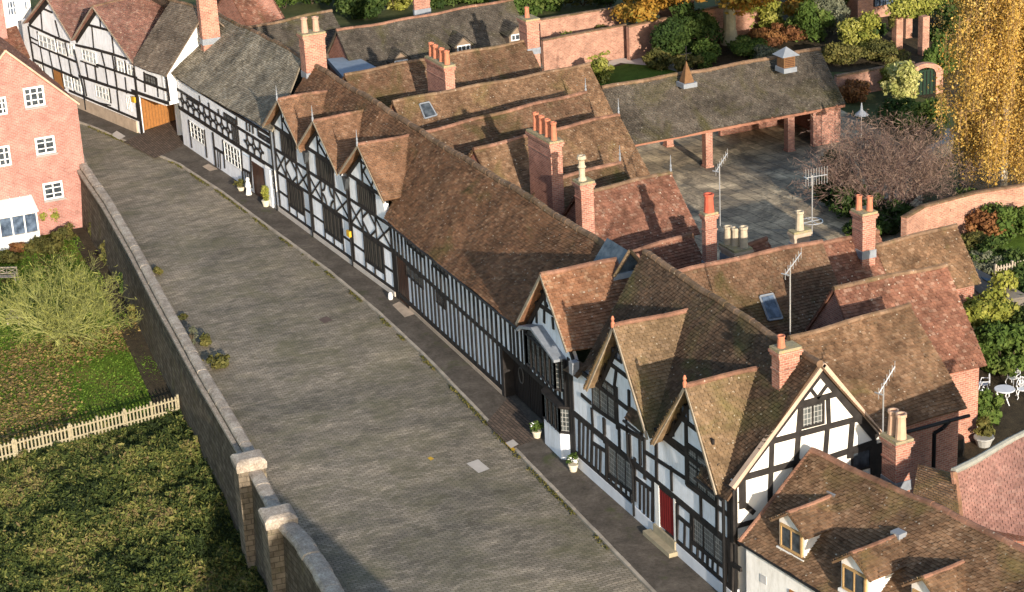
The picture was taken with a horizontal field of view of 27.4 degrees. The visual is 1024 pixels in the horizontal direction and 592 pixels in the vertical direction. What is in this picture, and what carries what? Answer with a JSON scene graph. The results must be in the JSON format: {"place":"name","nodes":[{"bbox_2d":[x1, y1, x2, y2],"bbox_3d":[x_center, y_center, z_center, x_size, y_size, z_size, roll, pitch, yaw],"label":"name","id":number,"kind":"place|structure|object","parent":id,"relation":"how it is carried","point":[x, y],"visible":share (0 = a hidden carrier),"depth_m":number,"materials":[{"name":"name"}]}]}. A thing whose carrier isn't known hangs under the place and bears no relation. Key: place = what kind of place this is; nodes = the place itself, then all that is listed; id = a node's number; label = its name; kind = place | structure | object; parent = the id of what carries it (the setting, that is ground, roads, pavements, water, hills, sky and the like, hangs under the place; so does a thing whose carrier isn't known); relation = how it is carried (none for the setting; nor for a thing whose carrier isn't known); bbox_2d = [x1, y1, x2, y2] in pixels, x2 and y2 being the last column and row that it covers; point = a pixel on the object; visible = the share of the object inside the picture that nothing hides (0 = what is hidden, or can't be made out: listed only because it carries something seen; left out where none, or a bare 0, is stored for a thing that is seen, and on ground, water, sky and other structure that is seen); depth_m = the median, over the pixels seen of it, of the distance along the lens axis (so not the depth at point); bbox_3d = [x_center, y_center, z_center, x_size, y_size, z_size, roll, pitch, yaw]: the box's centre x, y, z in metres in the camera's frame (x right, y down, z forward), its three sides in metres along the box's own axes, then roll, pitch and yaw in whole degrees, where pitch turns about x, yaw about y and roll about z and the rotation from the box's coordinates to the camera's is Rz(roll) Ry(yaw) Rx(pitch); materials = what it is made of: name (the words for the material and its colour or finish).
{"place":"outdoors","nodes":[
{"label":"outdoors","id":0,"kind":"place"},
{"bbox_2d":[0,234,257,591],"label":"garden ground","id":1,"kind":"structure","parent":0,"point":[133,388],"depth_m":117.36,"materials":[{"name":"plant"}]},
{"bbox_2d":[0,0,29,57],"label":"brick house","id":2,"kind":"structure","parent":1,"relation":"on","point":[12,36],"depth_m":159.08,"materials":[{"name":"red ceramic"}]},
{"bbox_2d":[0,37,83,250],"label":"brick house","id":3,"kind":"structure","parent":1,"relation":"on","point":[41,155],"depth_m":138.37,"materials":[{"name":"red ceramic"}]},
{"bbox_2d":[23,85,45,107],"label":"window","id":4,"kind":"structure","parent":3,"relation":"in","point":[34,96],"depth_m":137.29,"materials":[{"name":"white paint"}]},
{"bbox_2d":[21,235,65,253],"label":"shrub","id":5,"kind":"object","parent":1,"relation":"on","point":[41,244],"visible":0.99,"depth_m":136.87,"materials":[{"name":"green plant"}]},
{"bbox_2d":[0,320,140,461],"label":"fallen leaves","id":6,"kind":"object","parent":1,"relation":"on","point":[28,386],"visible":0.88,"depth_m":116.69,"materials":[{"name":"brown plant"}]},
{"bbox_2d":[0,244,143,363],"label":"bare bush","id":7,"kind":"object","parent":1,"relation":"on","point":[59,332],"visible":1,"depth_m":120.77,"materials":[{"name":"green plant"}]},
{"bbox_2d":[0,394,179,460],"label":"picket fence","id":8,"kind":"object","parent":1,"relation":"on","point":[69,429],"visible":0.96,"depth_m":109.54,"materials":[{"name":"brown wood"}]},
{"bbox_2d":[70,227,174,412],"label":"earth strip","id":9,"kind":"object","parent":1,"relation":"on","point":[136,343],"visible":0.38,"depth_m":122.50,"materials":[{"name":"soil"}]},
{"bbox_2d":[0,404,267,591],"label":"undergrowth","id":10,"kind":"object","parent":1,"relation":"on","point":[174,500],"visible":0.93,"depth_m":100.83,"materials":[{"name":"green plant"}]},
{"bbox_2d":[77,154,254,531],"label":"stone wall","id":11,"kind":"structure","parent":1,"relation":"on","point":[213,423],"depth_m":113.83,"materials":[{"name":"stone"}]},
{"bbox_2d":[230,449,266,570],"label":"stone pier","id":12,"kind":"structure","parent":1,"relation":"on","point":[245,463],"depth_m":95.84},
{"bbox_2d":[249,469,279,588],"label":"stone wall","id":13,"kind":"structure","parent":1,"relation":"on","point":[263,494],"depth_m":94.88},
{"bbox_2d":[258,503,297,591],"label":"stone pier","id":14,"kind":"structure","parent":1,"relation":"on","point":[273,518],"depth_m":90.31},
{"bbox_2d":[278,522,344,591],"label":"stone wall","id":15,"kind":"structure","parent":1,"relation":"on","point":[308,567],"depth_m":87.98,"materials":[{"name":"stone"}]},
{"bbox_2d":[124,120,183,157],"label":"passage paving","id":16,"kind":"structure","parent":0,"point":[159,140],"depth_m":147.57,"materials":[{"name":"brick"}]},
{"bbox_2d":[80,124,649,591],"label":"road","id":17,"kind":"structure","parent":0,"point":[354,414],"depth_m":101.75,"materials":[{"name":"asphalt"}]},
{"bbox_2d":[87,126,609,549],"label":"gutter weeds","id":18,"kind":"object","parent":17,"relation":"on","point":[452,389],"visible":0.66,"depth_m":107.61,"materials":[{"name":"green plant"}]},
{"bbox_2d":[79,121,655,591],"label":"kerb","id":19,"kind":"structure","parent":17,"relation":"on","point":[541,475],"depth_m":107.12,"materials":[{"name":"stone"}]},
{"bbox_2d":[77,108,717,591],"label":"pavement","id":20,"kind":"structure","parent":0,"point":[613,522],"depth_m":103.69,"materials":[{"name":"stone"}]},
{"bbox_2d":[342,7,541,106],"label":"range","id":21,"kind":"structure","parent":0,"point":[386,84],"depth_m":136.51,"materials":[{"name":"tile"}]},
{"bbox_2d":[30,0,983,572],"bbox_3d":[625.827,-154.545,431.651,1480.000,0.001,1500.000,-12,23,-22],"label":"ground","id":22,"kind":"structure","parent":0,"point":[386,14],"depth_m":177.46,"materials":[{"name":"plant"}]},
{"bbox_2d":[2,0,31,41],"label":"white house","id":23,"kind":"structure","parent":22,"relation":"on","point":[16,12],"depth_m":164.62,"materials":[{"name":"paint"}]},
{"bbox_2d":[21,0,224,134],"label":"timber house","id":24,"kind":"structure","parent":22,"relation":"on","point":[117,62],"depth_m":150.44,"materials":[{"name":"paint"}]},
{"bbox_2d":[140,97,175,129],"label":"garage door","id":25,"kind":"structure","parent":24,"relation":"in","point":[154,114],"depth_m":150.56,"materials":[{"name":"orange wood"}]},
{"bbox_2d":[171,0,300,207],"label":"timber house","id":26,"kind":"structure","parent":22,"relation":"on","point":[232,76],"depth_m":138.47,"materials":[{"name":"grey tile"}]},
{"bbox_2d":[217,0,284,25],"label":"brick house","id":27,"kind":"structure","parent":22,"relation":"on","point":[248,12],"depth_m":153.78,"materials":[{"name":"red ceramic"}]},
{"bbox_2d":[249,9,340,94],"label":"range","id":28,"kind":"structure","parent":22,"relation":"on","point":[284,31],"depth_m":148.53,"materials":[{"name":"tile"}]},
{"bbox_2d":[327,57,374,78],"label":"flat roof","id":29,"kind":"structure","parent":22,"relation":"on","point":[340,67],"depth_m":144.44,"materials":[{"name":"blue metal"}]},
{"bbox_2d":[333,0,388,19],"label":"shrub","id":30,"kind":"object","parent":22,"relation":"on","point":[359,9],"visible":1,"depth_m":177.51,"materials":[{"name":"green plant"}]},
{"bbox_2d":[326,0,543,68],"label":"range","id":31,"kind":"structure","parent":22,"relation":"on","point":[482,25],"depth_m":148.53,"materials":[{"name":"tile"}]},
{"bbox_2d":[262,16,639,396],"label":"timber house","id":32,"kind":"structure","parent":22,"relation":"on","point":[456,251],"depth_m":113.55,"materials":[{"name":"brown ceramic"}]},
{"bbox_2d":[322,205,342,242],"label":"window","id":33,"kind":"structure","parent":32,"relation":"in","point":[332,222],"depth_m":123.68,"materials":[{"name":"grey wood"}]},
{"bbox_2d":[364,234,383,271],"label":"window","id":34,"kind":"structure","parent":32,"relation":"in","point":[373,250],"depth_m":118.61,"materials":[{"name":"grey wood"}]},
{"bbox_2d":[388,42,612,205],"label":"range","id":35,"kind":"structure","parent":22,"relation":"on","point":[443,101],"depth_m":129.32,"materials":[{"name":"brown tile"}]},
{"bbox_2d":[425,79,598,155],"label":"range","id":36,"kind":"structure","parent":22,"relation":"on","point":[465,136],"depth_m":124.19,"materials":[{"name":"tile"}]},
{"bbox_2d":[468,101,649,214],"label":"range","id":37,"kind":"structure","parent":22,"relation":"on","point":[539,159],"depth_m":118.54,"materials":[{"name":"brown tile"}]},
{"bbox_2d":[508,253,639,459],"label":"timber house","id":38,"kind":"structure","parent":22,"relation":"on","point":[566,311],"depth_m":95.51,"materials":[{"name":"orange tile"}]},
{"bbox_2d":[524,330,563,391],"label":"bay window","id":39,"kind":"structure","parent":38,"relation":"in","point":[536,357],"depth_m":96.66,"materials":[{"name":"black glass"}]},
{"bbox_2d":[541,392,569,434],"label":"bay window","id":40,"kind":"structure","parent":38,"relation":"in","point":[558,418],"depth_m":96.15,"materials":[{"name":"black glass"}]},
{"bbox_2d":[531,145,629,233],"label":"range","id":41,"kind":"structure","parent":22,"relation":"on","point":[581,184],"depth_m":109.75,"materials":[{"name":"tile"}]},
{"bbox_2d":[562,155,700,249],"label":"range","id":42,"kind":"structure","parent":22,"relation":"on","point":[635,213],"depth_m":112.21,"materials":[{"name":"tile"}]},
{"bbox_2d":[838,78,870,102],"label":"shrub","id":43,"kind":"object","parent":22,"relation":"on","point":[852,91],"visible":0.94,"depth_m":147.66,"materials":[{"name":"brown plant"}]},
{"bbox_2d":[823,194,894,284],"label":"range","id":44,"kind":"structure","parent":22,"relation":"on","point":[853,257],"depth_m":103.68,"materials":[{"name":"red ceramic"}]},
{"bbox_2d":[834,61,914,97],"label":"brick wall","id":45,"kind":"structure","parent":22,"relation":"on","point":[873,76],"depth_m":149.98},
{"bbox_2d":[786,302,969,492],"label":"range","id":46,"kind":"structure","parent":22,"relation":"on","point":[860,355],"depth_m":89.87,"materials":[{"name":"brown tile"}]},
{"bbox_2d":[737,407,1023,591],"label":"white cottage","id":47,"kind":"structure","parent":22,"relation":"on","point":[824,521],"depth_m":78.49,"materials":[{"name":"brown tile"}]},
{"bbox_2d":[803,262,986,442],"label":"range","id":48,"kind":"structure","parent":22,"relation":"on","point":[930,294],"depth_m":95.01,"materials":[{"name":"tile"}]},
{"bbox_2d":[874,96,920,127],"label":"shrub","id":49,"kind":"object","parent":22,"relation":"on","point":[892,105],"visible":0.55,"depth_m":141.93,"materials":[{"name":"green plant"}]},
{"bbox_2d":[880,60,922,103],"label":"shrub","id":50,"kind":"object","parent":22,"relation":"on","point":[904,78],"visible":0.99,"depth_m":146.64,"materials":[{"name":"green plant"}]},
{"bbox_2d":[893,97,950,131],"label":"shrub","id":51,"kind":"object","parent":22,"relation":"on","point":[925,107],"visible":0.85,"depth_m":140.29,"materials":[{"name":"green plant"}]},
{"bbox_2d":[950,430,1023,545],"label":"red roofed house","id":52,"kind":"structure","parent":22,"relation":"on","point":[989,482],"depth_m":78.63,"materials":[{"name":"tile"}]},
{"bbox_2d":[963,294,1010,354],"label":"shrub","id":53,"kind":"object","parent":22,"relation":"on","point":[978,311],"visible":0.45,"depth_m":103.34,"materials":[{"name":"yellow plant"}]},
{"bbox_2d":[487,397,542,447],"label":"gate paving","id":54,"kind":"structure","parent":0,"point":[508,420],"depth_m":100.30,"materials":[{"name":"brick"}]},
{"bbox_2d":[598,64,676,86],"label":"lawn","id":55,"kind":"structure","parent":0,"point":[625,72],"depth_m":158.35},
{"bbox_2d":[640,47,671,70],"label":"shrub","id":56,"kind":"object","parent":55,"relation":"on","point":[660,61],"visible":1,"depth_m":158.66,"materials":[{"name":"green plant"}]},
{"bbox_2d":[633,192,718,268],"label":"range","id":57,"kind":"structure","parent":0,"point":[680,251],"depth_m":106.33,"materials":[{"name":"red ceramic"}]},
{"bbox_2d":[563,249,881,591],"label":"timber house","id":58,"kind":"structure","parent":0,"point":[704,420],"depth_m":85.60,"materials":[{"name":"tile"}]},
{"bbox_2d":[591,376,615,423],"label":"window","id":59,"kind":"structure","parent":58,"relation":"in","point":[602,402],"depth_m":91.39,"materials":[{"name":"grey glass"}]},
{"bbox_2d":[607,440,632,493],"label":"window","id":60,"kind":"structure","parent":58,"relation":"in","point":[619,469],"depth_m":91.34,"materials":[{"name":"grey glass"}]},
{"bbox_2d":[659,489,673,535],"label":"door","id":61,"kind":"structure","parent":58,"relation":"in","point":[666,503],"depth_m":87.63,"materials":[{"name":"red paint"}]},
{"bbox_2d":[687,447,715,503],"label":"window","id":62,"kind":"structure","parent":58,"relation":"in","point":[692,470],"depth_m":84.27,"materials":[{"name":"grey glass"}]},
{"bbox_2d":[692,514,721,563],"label":"window","id":63,"kind":"structure","parent":58,"relation":"in","point":[705,538],"depth_m":84.54,"materials":[{"name":"grey glass"}]},
{"bbox_2d":[801,400,824,429],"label":"window","id":64,"kind":"structure","parent":58,"relation":"in","point":[814,413],"depth_m":82.34,"materials":[{"name":"white glass"}]},
{"bbox_2d":[851,447,871,469],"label":"window","id":65,"kind":"structure","parent":58,"relation":"in","point":[861,459],"depth_m":84.13,"materials":[{"name":"glass"}]},
{"bbox_2d":[718,225,771,259],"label":"range","id":66,"kind":"structure","parent":0,"point":[733,244],"depth_m":105.22,"materials":[{"name":"red ceramic"}]},
{"bbox_2d":[678,210,838,338],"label":"range","id":67,"kind":"structure","parent":0,"point":[755,285],"depth_m":98.94,"materials":[{"name":"tile"}]},
{"bbox_2d":[636,110,921,259],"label":"courtyard","id":68,"kind":"structure","parent":0,"point":[758,170],"depth_m":133.52,"materials":[{"name":"stone"}]},
{"bbox_2d":[601,47,844,167],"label":"open shelter","id":69,"kind":"object","parent":68,"relation":"on","point":[787,87],"visible":0.95,"depth_m":136.67,"materials":[{"name":"tile"}]},
{"bbox_2d":[808,162,860,205],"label":"shrub","id":70,"kind":"object","parent":68,"relation":"on","point":[823,188],"visible":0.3,"depth_m":127.08,"materials":[{"name":"green plant"}]},
{"bbox_2d":[827,180,888,218],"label":"shrub","id":71,"kind":"object","parent":68,"relation":"on","point":[845,208],"visible":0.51,"depth_m":124.39,"materials":[{"name":"green plant"}]},
{"bbox_2d":[784,102,983,235],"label":"bare bush","id":72,"kind":"object","parent":68,"relation":"on","point":[898,165],"visible":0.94,"depth_m":123.45,"materials":[{"name":"plant"}]},
{"bbox_2d":[875,199,914,234],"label":"shrub","id":73,"kind":"object","parent":68,"relation":"on","point":[901,210],"visible":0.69,"depth_m":122.06,"materials":[{"name":"green plant"}]},
{"bbox_2d":[593,0,1023,189],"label":"garden bed","id":74,"kind":"object","parent":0,"point":[727,56],"visible":0.14,"depth_m":159.63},
{"bbox_2d":[540,24,626,70],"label":"brick wall","id":75,"kind":"structure","parent":74,"relation":"on","point":[569,49],"depth_m":160.80,"materials":[{"name":"brick"}]},
{"bbox_2d":[590,56,614,83],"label":"shrub","id":76,"kind":"object","parent":74,"relation":"on","point":[599,65],"visible":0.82,"depth_m":156.17,"materials":[{"name":"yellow plant"}]},
{"bbox_2d":[539,0,693,55],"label":"brick wall","id":77,"kind":"structure","parent":74,"relation":"on","point":[553,26],"depth_m":164.77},
{"bbox_2d":[649,16,695,64],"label":"shrub","id":78,"kind":"object","parent":74,"relation":"on","point":[670,32],"visible":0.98,"depth_m":159.04,"materials":[{"name":"green plant"}]},
{"bbox_2d":[608,0,779,45],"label":"beech tree","id":79,"kind":"object","parent":74,"relation":"on","point":[639,10],"visible":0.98,"depth_m":161.90,"materials":[{"name":"orange plant"}]},
{"bbox_2d":[626,1,762,59],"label":"brick wall","id":80,"kind":"structure","parent":74,"relation":"on","point":[639,45],"depth_m":162.52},
{"bbox_2d":[668,0,726,53],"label":"shrub","id":81,"kind":"object","parent":74,"relation":"on","point":[701,21],"visible":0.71,"depth_m":161.30,"materials":[{"name":"green plant"}]},
{"bbox_2d":[690,37,721,68],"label":"shrub","id":82,"kind":"object","parent":74,"relation":"on","point":[707,49],"visible":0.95,"depth_m":158.67,"materials":[{"name":"green plant"}]},
{"bbox_2d":[726,35,767,58],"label":"shrub","id":83,"kind":"object","parent":74,"relation":"on","point":[744,45],"visible":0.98,"depth_m":160.61,"materials":[{"name":"green plant"}]},
{"bbox_2d":[745,0,785,29],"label":"shrub","id":84,"kind":"object","parent":74,"relation":"on","point":[769,14],"visible":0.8,"depth_m":166.69,"materials":[{"name":"yellow plant"}]},
{"bbox_2d":[746,22,807,46],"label":"shrub","id":85,"kind":"object","parent":74,"relation":"on","point":[771,35],"visible":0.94,"depth_m":163.63,"materials":[{"name":"orange plant"}]},
{"bbox_2d":[784,0,835,42],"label":"shrub","id":86,"kind":"object","parent":74,"relation":"on","point":[812,24],"visible":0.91,"depth_m":163.39,"materials":[{"name":"green plant"}]},
{"bbox_2d":[810,0,850,33],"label":"shrub","id":87,"kind":"object","parent":74,"relation":"on","point":[838,8],"visible":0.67,"depth_m":164.91,"materials":[{"name":"grey plant"}]},
{"bbox_2d":[821,41,863,64],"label":"shrub","id":88,"kind":"object","parent":74,"relation":"on","point":[839,53],"visible":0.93,"depth_m":157.14,"materials":[{"name":"green plant"}]},
{"bbox_2d":[837,9,882,50],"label":"shrub","id":89,"kind":"object","parent":74,"relation":"on","point":[854,31],"visible":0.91,"depth_m":159.77,"materials":[{"name":"yellow plant"}]},
{"bbox_2d":[843,0,892,19],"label":"greenhouse","id":90,"kind":"object","parent":74,"relation":"on","point":[857,7],"visible":0.38,"depth_m":170.16,"materials":[{"name":"brick"}]},
{"bbox_2d":[857,38,911,63],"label":"shrub","id":91,"kind":"object","parent":74,"relation":"on","point":[875,49],"visible":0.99,"depth_m":157.18,"materials":[{"name":"green plant"}]},
{"bbox_2d":[883,0,946,55],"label":"garden arbour","id":92,"kind":"object","parent":74,"relation":"on","point":[903,15],"visible":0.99,"depth_m":159.19,"materials":[{"name":"brick"}]},
{"bbox_2d":[911,62,942,95],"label":"brick arch","id":93,"kind":"structure","parent":74,"relation":"on","point":[928,76],"depth_m":149.02,"materials":[{"name":"brick"}]},
{"bbox_2d":[920,39,966,76],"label":"shrub","id":94,"kind":"object","parent":74,"relation":"on","point":[931,53],"visible":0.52,"depth_m":152.44,"materials":[{"name":"green plant"}]},
{"bbox_2d":[927,0,1023,188],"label":"birch tree","id":95,"kind":"object","parent":74,"relation":"on","point":[995,41],"visible":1,"depth_m":122.46,"materials":[{"name":"yellow plant"}]},
{"bbox_2d":[875,223,980,303],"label":"range","id":96,"kind":"structure","parent":0,"point":[931,247],"depth_m":105.61,"materials":[{"name":"brown tile"}]},
{"bbox_2d":[957,369,1023,464],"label":"side yard","id":97,"kind":"structure","parent":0,"point":[1011,422],"depth_m":98.67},
{"bbox_2d":[973,416,995,447],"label":"planter","id":98,"kind":"object","parent":97,"relation":"on","point":[983,436],"visible":1,"depth_m":95.41,"materials":[{"name":"grey stone"}]},
{"bbox_2d":[977,388,1004,425],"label":"shrub","id":99,"kind":"object","parent":97,"relation":"on","point":[989,405],"visible":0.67,"depth_m":97.08,"materials":[{"name":"green plant"}]},
{"bbox_2d":[974,318,1023,379],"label":"shrub","id":100,"kind":"object","parent":97,"relation":"on","point":[996,341],"visible":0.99,"depth_m":101.80,"materials":[{"name":"green plant"}]},
{"label":"garden bed","id":101,"kind":"structure","parent":0,"visible":0},
{"bbox_2d":[901,183,1023,236],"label":"brick wall","id":102,"kind":"structure","parent":101,"relation":"on","point":[930,215],"depth_m":120.94,"materials":[{"name":"brick"}]},
{"bbox_2d":[965,208,1011,238],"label":"shrub","id":103,"kind":"object","parent":101,"relation":"on","point":[979,220],"visible":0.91,"depth_m":120.51,"materials":[{"name":"orange plant"}]},
{"bbox_2d":[967,234,1021,263],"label":"shrub","id":104,"kind":"object","parent":101,"relation":"on","point":[995,243],"visible":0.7,"depth_m":116.97,"materials":[{"name":"green plant"}]},
{"bbox_2d":[974,268,1023,307],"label":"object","id":105,"kind":"object","parent":101,"relation":"on","point":[1016,297],"visible":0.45,"depth_m":106.92,"materials":[{"name":"glass"}]},
{"bbox_2d":[977,269,1021,325],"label":"shrub","id":106,"kind":"object","parent":101,"relation":"on","point":[995,294],"visible":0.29,"depth_m":105.58,"materials":[{"name":"yellow plant"}]},
{"bbox_2d":[980,202,1023,239],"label":"shrub","id":107,"kind":"object","parent":101,"relation":"on","point":[1013,217],"visible":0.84,"depth_m":120.27,"materials":[{"name":"green plant"}]},
{"bbox_2d":[992,250,1023,278],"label":"shrub","id":108,"kind":"object","parent":101,"relation":"on","point":[1018,271],"visible":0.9,"depth_m":115.03,"materials":[{"name":"green plant"}]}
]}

